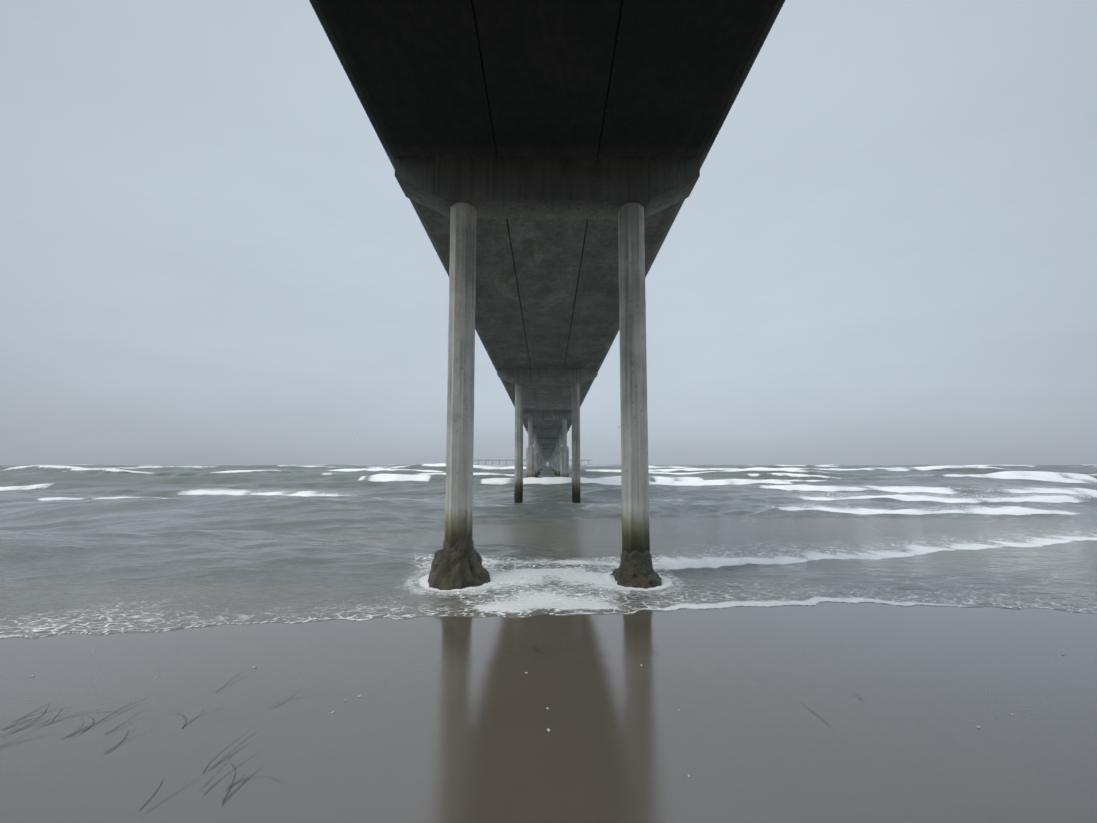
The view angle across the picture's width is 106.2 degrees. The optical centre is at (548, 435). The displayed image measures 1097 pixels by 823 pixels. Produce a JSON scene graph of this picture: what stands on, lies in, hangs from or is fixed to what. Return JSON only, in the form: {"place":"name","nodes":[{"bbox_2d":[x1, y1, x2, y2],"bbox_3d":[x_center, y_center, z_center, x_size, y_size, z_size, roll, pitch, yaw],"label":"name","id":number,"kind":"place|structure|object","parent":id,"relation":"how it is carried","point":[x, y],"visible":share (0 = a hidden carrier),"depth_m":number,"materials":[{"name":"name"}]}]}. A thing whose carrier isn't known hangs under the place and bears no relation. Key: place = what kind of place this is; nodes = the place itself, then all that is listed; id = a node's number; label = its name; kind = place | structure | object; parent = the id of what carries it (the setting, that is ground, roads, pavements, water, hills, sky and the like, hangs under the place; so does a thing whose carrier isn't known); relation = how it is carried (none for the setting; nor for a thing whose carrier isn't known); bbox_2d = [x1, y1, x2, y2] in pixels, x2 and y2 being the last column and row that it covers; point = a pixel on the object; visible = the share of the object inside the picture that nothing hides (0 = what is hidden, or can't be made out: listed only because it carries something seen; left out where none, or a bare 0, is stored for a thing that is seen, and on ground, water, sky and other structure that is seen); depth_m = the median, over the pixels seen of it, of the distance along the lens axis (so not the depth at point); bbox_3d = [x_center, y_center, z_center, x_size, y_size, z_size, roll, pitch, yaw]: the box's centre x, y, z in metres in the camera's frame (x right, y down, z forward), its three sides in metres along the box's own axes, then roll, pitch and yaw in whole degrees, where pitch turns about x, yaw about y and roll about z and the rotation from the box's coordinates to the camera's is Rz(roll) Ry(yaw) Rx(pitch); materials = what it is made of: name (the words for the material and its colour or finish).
{"place":"outdoors","nodes":[
{"label":"outdoors","id":0,"kind":"place"},
{"bbox_2d":[473,459,590,459],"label":"pier head railing","id":1,"kind":"object","parent":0,"point":[514,459],"visible":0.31,"depth_m":573.15,"materials":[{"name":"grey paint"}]},
{"bbox_2d":[0,602,1096,822],"bbox_3d":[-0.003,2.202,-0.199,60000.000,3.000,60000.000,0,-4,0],"label":"beach sand","id":2,"kind":"structure","parent":0,"point":[447,719],"depth_m":2.70,"materials":[{"name":"sand"}]},
{"bbox_2d":[0,639,859,812],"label":"eelgrass strands","id":3,"kind":"object","parent":2,"relation":"on","point":[182,727],"visible":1,"depth_m":2.61,"materials":[{"name":"black"}]},
{"bbox_2d":[428,549,490,589],"bbox_3d":[-1.314,1.951,6.047,1.044,0.876,1.051,0,-4,0],"label":"footing","id":4,"kind":"object","parent":2,"relation":"on","point":[463,573],"visible":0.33,"depth_m":5.80,"materials":[{"name":"stone"}]},
{"bbox_2d":[445,202,649,553],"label":"pier piles","id":5,"kind":"object","parent":2,"relation":"on","point":[460,423],"visible":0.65,"depth_m":6.12,"materials":[{"name":"concrete"}]},
{"bbox_2d":[442,534,473,570],"bbox_3d":[-1.323,1.784,6.091,0.701,0.716,0.687,0,-4,0],"label":"marine growth","id":6,"kind":"object","parent":5,"relation":"attached to","point":[465,545],"visible":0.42,"depth_m":5.93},
{"bbox_2d":[619,549,653,575],"bbox_3d":[1.291,1.895,6.092,0.554,0.494,0.560,0,-4,0],"label":"marine growth","id":7,"kind":"object","parent":5,"relation":"attached to","point":[637,561],"visible":0.69,"depth_m":5.89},
{"bbox_2d":[31,649,1064,777],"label":"shell fragments","id":8,"kind":"object","parent":2,"relation":"on","point":[689,775],"visible":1,"depth_m":2.77,"materials":[{"name":"grey"}]},
{"bbox_2d":[609,566,661,588],"bbox_3d":[1.309,2.134,6.069,0.938,0.515,0.935,0,-4,0],"label":"footing","id":9,"kind":"object","parent":2,"relation":"on","point":[652,579],"visible":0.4,"depth_m":5.80,"materials":[{"name":"stone"}]},
{"bbox_2d":[0,463,1096,638],"bbox_3d":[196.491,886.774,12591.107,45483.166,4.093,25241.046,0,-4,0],"label":"sea water","id":10,"kind":"structure","parent":0,"point":[95,549],"depth_m":9.11,"materials":[{"name":"grey liquid"}]},
{"bbox_2d":[514,383,579,502],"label":"pier piles","id":11,"kind":"object","parent":10,"relation":"in","point":[536,463],"visible":0.71,"depth_m":18.95,"materials":[{"name":"concrete"}]},
{"bbox_2d":[395,158,699,461],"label":"pier bent caps","id":12,"kind":"object","parent":11,"relation":"on","point":[603,189],"visible":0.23,"depth_m":6.25,"materials":[{"name":"concrete"}]},
{"bbox_2d":[309,0,784,448],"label":"pier deck","id":13,"kind":"structure","parent":12,"relation":"on","point":[547,79],"depth_m":5.33,"materials":[{"name":"concrete"}]},
{"bbox_2d":[473,460,591,460],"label":"pier head deck","id":14,"kind":"structure","parent":13,"relation":"on","point":[514,460],"depth_m":566.79,"materials":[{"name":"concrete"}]},
{"bbox_2d":[0,0,1096,463],"label":"sky","id":15,"kind":"structure","parent":0,"point":[883,250],"materials":[{"name":"grey"}]}
]}

